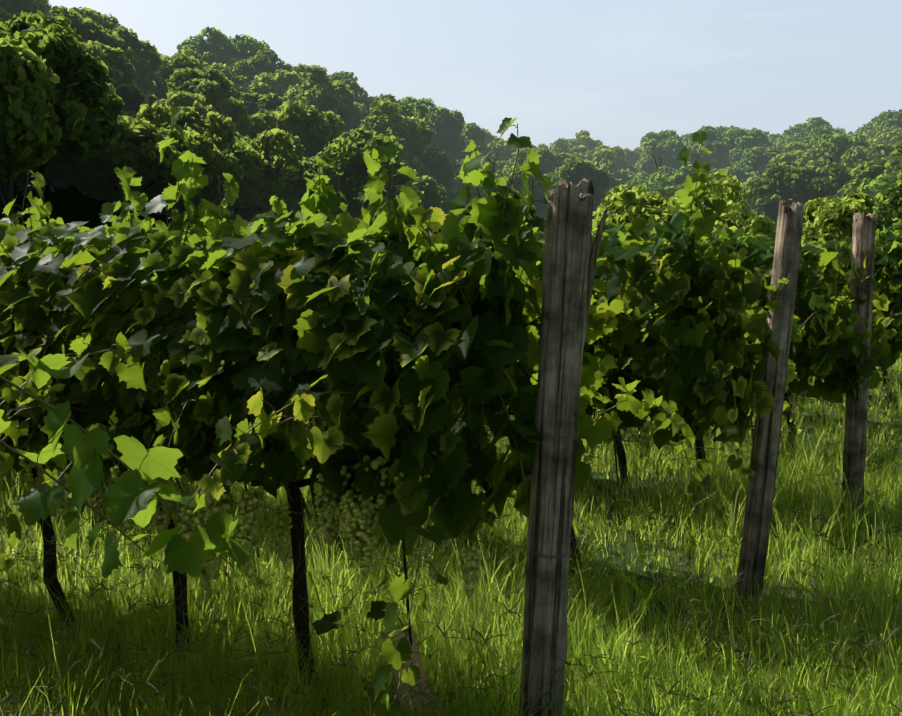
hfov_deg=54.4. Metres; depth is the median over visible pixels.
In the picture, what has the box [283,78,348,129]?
forest tree
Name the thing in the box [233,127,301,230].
forest tree
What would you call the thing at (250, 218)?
forest tree
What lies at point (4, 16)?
forest tree
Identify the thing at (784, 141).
forest tree
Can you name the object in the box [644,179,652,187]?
forest tree
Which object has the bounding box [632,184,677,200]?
forest tree
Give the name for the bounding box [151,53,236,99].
forest tree
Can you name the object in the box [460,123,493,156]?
forest tree
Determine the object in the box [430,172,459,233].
forest tree
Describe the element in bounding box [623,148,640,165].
forest tree
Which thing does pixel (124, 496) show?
young vine leaves
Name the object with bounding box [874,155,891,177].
forest tree
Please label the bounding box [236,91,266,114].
forest tree
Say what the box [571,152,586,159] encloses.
forest tree
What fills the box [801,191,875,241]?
edge tree
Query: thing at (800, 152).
forest tree
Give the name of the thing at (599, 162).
forest tree
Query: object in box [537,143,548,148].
forest tree
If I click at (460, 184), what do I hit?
forest tree
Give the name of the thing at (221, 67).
forest tree
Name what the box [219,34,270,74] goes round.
forest tree
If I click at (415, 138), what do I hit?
forest tree
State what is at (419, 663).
vine guard
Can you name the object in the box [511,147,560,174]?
forest tree
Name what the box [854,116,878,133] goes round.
forest tree
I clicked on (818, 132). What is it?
forest tree
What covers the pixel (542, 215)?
forest tree
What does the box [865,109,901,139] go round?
forest tree
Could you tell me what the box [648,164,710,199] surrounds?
forest tree
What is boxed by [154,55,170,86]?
forest tree
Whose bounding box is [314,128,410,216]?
forest tree
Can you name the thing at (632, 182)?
forest tree
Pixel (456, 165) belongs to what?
forest tree
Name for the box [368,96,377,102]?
forest tree
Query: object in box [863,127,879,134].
forest tree
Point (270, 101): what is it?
forest tree
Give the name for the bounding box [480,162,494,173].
forest tree
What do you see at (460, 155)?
forest tree
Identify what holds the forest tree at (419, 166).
on the ground at (64, 203)
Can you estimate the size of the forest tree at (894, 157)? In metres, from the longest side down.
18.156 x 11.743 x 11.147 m
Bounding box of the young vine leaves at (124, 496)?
[0,106,901,577]
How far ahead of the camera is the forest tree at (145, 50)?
120.83 m
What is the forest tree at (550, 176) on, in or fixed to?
on the ground at (64, 203)
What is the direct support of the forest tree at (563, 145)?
on the ground at (64, 203)
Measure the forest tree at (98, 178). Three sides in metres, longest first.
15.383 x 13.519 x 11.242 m
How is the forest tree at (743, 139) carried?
on the ground at (64, 203)
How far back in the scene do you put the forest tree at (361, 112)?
151.01 m
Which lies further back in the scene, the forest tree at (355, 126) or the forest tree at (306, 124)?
the forest tree at (355, 126)
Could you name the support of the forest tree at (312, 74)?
on the ground at (64, 203)
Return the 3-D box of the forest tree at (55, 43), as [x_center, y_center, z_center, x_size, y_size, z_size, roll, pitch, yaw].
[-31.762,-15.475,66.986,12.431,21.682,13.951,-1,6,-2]
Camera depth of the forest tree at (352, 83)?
163.05 m
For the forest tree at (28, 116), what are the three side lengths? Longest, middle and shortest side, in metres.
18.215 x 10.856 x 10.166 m
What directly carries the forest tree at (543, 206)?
on the ground at (64, 203)
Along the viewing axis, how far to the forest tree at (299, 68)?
154.11 m
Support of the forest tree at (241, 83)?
on the ground at (64, 203)
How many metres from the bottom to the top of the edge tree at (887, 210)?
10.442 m
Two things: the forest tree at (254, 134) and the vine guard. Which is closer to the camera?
the vine guard
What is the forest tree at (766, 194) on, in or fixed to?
on the ground at (64, 203)
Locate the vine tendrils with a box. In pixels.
[0,246,511,614]
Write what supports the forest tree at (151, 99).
on the ground at (64, 203)
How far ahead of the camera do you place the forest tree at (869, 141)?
159.84 m
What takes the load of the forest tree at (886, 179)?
on the ground at (64, 203)
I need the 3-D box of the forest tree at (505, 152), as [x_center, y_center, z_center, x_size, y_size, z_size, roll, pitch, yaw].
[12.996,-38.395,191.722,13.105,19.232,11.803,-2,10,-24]
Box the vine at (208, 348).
[0,204,901,710]
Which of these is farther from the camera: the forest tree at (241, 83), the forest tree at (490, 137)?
the forest tree at (490, 137)
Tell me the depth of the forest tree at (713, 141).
191.66 m
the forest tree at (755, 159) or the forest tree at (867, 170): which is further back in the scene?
the forest tree at (755, 159)
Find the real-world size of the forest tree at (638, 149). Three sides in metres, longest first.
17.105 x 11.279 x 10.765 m
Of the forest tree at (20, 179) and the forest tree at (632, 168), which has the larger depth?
the forest tree at (632, 168)
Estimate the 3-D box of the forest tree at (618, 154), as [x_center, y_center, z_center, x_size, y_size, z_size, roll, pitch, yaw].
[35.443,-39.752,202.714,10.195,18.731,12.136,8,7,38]
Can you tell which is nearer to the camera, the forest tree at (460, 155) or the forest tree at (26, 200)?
the forest tree at (26, 200)
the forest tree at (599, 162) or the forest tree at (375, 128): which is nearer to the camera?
the forest tree at (375, 128)
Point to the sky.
(619, 72)
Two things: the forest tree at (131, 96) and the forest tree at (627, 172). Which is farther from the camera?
the forest tree at (627, 172)
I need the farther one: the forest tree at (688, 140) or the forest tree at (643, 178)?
the forest tree at (688, 140)
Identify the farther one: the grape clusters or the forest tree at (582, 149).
the forest tree at (582, 149)
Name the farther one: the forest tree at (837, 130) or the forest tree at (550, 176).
the forest tree at (837, 130)
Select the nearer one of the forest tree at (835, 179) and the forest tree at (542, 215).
the forest tree at (835, 179)
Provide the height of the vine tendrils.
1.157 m
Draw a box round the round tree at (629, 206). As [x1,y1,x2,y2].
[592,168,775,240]
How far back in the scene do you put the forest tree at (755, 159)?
176.39 m
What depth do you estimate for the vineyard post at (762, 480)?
4.31 m
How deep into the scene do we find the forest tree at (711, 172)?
167.67 m
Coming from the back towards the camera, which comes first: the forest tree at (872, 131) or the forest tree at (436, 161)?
the forest tree at (872, 131)
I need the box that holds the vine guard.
[380,624,435,715]
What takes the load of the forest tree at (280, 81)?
on the ground at (64, 203)
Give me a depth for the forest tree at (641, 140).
231.04 m
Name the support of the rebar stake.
on the ground at (64, 203)
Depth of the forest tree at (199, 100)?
107.28 m
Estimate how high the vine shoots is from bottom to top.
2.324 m
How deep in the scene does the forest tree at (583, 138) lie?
218.63 m
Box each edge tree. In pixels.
[509,187,545,231]
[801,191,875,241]
[872,179,901,233]
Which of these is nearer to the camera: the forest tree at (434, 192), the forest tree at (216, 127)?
the forest tree at (216, 127)
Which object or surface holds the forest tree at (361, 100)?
on the ground at (64, 203)
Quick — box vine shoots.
[0,120,901,700]
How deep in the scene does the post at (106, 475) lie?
6.45 m
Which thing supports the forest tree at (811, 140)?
on the ground at (64, 203)
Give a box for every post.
[74,241,112,492]
[518,178,607,715]
[734,200,803,609]
[841,211,875,521]
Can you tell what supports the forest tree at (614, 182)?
on the ground at (64, 203)
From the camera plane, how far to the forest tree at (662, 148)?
198.08 m
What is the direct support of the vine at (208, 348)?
on the ground at (64, 203)
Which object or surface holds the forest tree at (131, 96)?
on the ground at (64, 203)
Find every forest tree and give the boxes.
[0,9,31,23]
[0,10,123,221]
[0,38,86,215]
[0,84,63,181]
[0,157,51,189]
[3,0,48,14]
[4,157,79,225]
[13,183,18,223]
[24,191,28,213]
[36,1,50,10]
[49,5,127,52]
[49,115,200,216]
[73,6,120,29]
[78,82,118,220]
[80,40,138,87]
[108,77,149,117]
[111,24,163,87]
[115,47,153,90]
[120,124,212,218]
[121,110,141,220]
[132,101,242,183]
[136,119,244,218]
[143,94,165,107]
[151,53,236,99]
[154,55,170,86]
[163,79,254,231]
[164,66,242,112]
[177,26,236,64]
[178,47,232,79]
[215,138,281,221]
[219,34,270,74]
[222,49,284,87]
[228,73,274,109]
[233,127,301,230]
[234,210,285,231]
[235,132,250,140]
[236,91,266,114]
[247,154,345,230]
[249,129,312,158]
[251,69,306,96]
[251,100,344,217]
[255,92,283,111]
[274,131,306,231]
[280,63,305,77]
[283,63,354,132]
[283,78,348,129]
[283,87,346,130]
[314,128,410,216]
[327,71,368,97]
[340,78,369,107]
[345,102,368,131]
[351,90,372,112]
[351,177,423,218]
[352,112,404,129]
[357,97,432,164]
[364,117,399,146]
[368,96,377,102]
[372,93,428,121]
[395,169,448,208]
[398,97,436,118]
[404,158,429,176]
[417,145,455,189]
[418,198,435,233]
[426,106,465,158]
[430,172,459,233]
[440,190,473,229]
[447,185,481,196]
[448,138,495,171]
[451,159,475,188]
[456,179,479,190]
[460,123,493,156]
[468,193,486,201]
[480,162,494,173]
[480,165,544,214]
[481,128,504,145]
[486,138,536,161]
[495,159,513,172]
[495,164,550,212]
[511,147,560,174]
[534,197,545,218]
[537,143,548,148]
[544,172,562,185]
[547,137,576,153]
[550,156,611,210]
[552,150,593,169]
[568,145,590,160]
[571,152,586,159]
[572,130,602,149]
[585,144,629,171]
[588,148,616,175]
[592,190,619,218]
[606,171,625,191]
[610,184,637,191]
[614,174,638,183]
[615,168,634,176]
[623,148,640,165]
[625,165,637,173]
[626,178,651,187]
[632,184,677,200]
[634,146,641,156]
[634,166,675,178]
[636,176,649,182]
[638,130,687,178]
[640,136,645,157]
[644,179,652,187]
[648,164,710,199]
[682,133,694,163]
[687,125,732,170]
[704,168,724,180]
[709,127,773,175]
[713,125,736,132]
[726,165,761,182]
[732,196,760,213]
[736,146,779,180]
[740,161,826,228]
[767,133,779,142]
[767,140,803,178]
[769,141,807,160]
[776,117,833,149]
[777,137,794,150]
[793,126,832,143]
[797,162,862,202]
[798,133,867,167]
[799,136,817,150]
[803,195,833,205]
[807,125,846,136]
[836,131,881,150]
[836,161,896,208]
[841,141,894,179]
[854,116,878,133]
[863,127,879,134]
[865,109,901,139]
[867,168,901,200]
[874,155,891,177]
[875,125,901,146]
[884,135,901,175]
[889,129,901,145]
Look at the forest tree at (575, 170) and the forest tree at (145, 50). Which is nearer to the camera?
the forest tree at (145, 50)
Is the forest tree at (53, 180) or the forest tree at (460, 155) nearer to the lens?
the forest tree at (53, 180)
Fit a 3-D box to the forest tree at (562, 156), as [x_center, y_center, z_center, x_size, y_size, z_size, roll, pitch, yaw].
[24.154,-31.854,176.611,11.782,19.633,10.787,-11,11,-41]
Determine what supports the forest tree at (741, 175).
on the ground at (64, 203)
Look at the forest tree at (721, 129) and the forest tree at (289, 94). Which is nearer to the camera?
the forest tree at (289, 94)
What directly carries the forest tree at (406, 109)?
on the ground at (64, 203)
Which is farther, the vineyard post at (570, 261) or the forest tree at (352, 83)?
the forest tree at (352, 83)
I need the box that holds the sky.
[48,0,901,150]
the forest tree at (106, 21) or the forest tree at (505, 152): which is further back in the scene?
the forest tree at (505, 152)
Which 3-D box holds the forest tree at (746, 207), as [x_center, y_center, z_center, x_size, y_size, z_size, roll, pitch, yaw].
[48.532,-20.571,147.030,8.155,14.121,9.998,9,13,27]
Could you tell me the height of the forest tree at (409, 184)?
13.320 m
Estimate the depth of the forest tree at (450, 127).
169.75 m
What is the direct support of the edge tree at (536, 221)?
on the ground at (64, 203)
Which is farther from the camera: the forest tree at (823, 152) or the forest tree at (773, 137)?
the forest tree at (773, 137)
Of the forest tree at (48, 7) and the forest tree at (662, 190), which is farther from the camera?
the forest tree at (662, 190)
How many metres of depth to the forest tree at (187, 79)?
111.08 m
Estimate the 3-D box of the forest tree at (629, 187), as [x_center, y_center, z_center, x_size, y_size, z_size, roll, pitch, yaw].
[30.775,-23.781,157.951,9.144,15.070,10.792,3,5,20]
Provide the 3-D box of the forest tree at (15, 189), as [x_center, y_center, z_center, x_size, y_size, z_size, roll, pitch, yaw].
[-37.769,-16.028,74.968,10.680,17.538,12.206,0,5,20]
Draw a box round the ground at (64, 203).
[0,185,901,715]
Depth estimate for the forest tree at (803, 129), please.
201.15 m
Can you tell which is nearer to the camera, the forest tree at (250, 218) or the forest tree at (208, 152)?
the forest tree at (208, 152)
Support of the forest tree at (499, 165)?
on the ground at (64, 203)
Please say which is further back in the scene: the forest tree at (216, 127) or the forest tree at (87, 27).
the forest tree at (87, 27)
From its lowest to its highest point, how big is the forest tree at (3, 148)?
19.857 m
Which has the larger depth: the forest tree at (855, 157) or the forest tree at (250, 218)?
the forest tree at (855, 157)
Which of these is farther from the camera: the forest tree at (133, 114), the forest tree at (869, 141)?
the forest tree at (869, 141)
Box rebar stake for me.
[402,538,416,713]
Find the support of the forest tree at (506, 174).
on the ground at (64, 203)
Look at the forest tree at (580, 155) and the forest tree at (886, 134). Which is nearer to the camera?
the forest tree at (886, 134)
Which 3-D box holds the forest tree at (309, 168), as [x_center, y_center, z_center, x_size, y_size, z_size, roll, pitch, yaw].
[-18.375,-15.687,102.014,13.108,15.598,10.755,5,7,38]
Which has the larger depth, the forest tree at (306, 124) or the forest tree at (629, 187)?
the forest tree at (629, 187)
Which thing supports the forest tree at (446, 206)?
on the ground at (64, 203)
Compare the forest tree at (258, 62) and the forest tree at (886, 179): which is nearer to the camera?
the forest tree at (886, 179)
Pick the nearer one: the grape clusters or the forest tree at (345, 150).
the grape clusters
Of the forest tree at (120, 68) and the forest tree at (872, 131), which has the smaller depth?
the forest tree at (120, 68)
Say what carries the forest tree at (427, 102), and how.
on the ground at (64, 203)
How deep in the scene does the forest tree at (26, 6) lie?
113.70 m
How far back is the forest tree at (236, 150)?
94.35 m
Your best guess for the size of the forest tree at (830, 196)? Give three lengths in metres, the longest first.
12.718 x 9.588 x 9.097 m
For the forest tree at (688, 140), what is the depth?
211.80 m
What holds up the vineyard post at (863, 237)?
on the ground at (64, 203)
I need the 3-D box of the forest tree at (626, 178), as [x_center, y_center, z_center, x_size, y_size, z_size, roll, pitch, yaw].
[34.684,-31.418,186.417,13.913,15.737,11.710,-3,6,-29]
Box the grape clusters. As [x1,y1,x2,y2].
[0,366,894,597]
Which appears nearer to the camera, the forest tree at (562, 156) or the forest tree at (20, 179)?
the forest tree at (20, 179)
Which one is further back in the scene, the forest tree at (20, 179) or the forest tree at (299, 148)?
the forest tree at (299, 148)
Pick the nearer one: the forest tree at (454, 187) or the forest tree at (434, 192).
the forest tree at (434, 192)
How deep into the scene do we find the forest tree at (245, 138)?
102.01 m
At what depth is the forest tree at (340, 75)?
171.27 m
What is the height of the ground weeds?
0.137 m
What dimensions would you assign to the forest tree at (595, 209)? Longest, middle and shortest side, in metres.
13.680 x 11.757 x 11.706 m
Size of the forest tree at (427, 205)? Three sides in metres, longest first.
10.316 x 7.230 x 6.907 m
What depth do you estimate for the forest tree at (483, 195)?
133.61 m
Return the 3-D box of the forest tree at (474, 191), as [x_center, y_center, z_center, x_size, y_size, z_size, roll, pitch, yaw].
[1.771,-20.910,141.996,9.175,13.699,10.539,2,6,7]
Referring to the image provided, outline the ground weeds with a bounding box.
[1,398,901,715]
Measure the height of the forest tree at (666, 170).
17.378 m
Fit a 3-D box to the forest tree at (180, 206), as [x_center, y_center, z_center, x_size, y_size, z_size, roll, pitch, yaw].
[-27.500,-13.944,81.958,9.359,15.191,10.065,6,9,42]
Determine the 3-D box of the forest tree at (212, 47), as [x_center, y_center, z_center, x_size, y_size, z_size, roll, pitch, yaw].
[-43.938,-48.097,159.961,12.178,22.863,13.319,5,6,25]
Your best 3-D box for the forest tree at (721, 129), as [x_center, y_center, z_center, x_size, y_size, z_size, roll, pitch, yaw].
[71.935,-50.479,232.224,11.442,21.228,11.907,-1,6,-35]
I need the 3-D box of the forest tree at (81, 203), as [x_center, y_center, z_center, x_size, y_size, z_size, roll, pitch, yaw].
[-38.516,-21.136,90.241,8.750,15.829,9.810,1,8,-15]
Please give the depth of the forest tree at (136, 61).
118.31 m
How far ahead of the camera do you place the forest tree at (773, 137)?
217.57 m
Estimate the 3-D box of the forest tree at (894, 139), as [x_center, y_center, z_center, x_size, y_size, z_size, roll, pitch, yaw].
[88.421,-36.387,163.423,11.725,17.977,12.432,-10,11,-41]

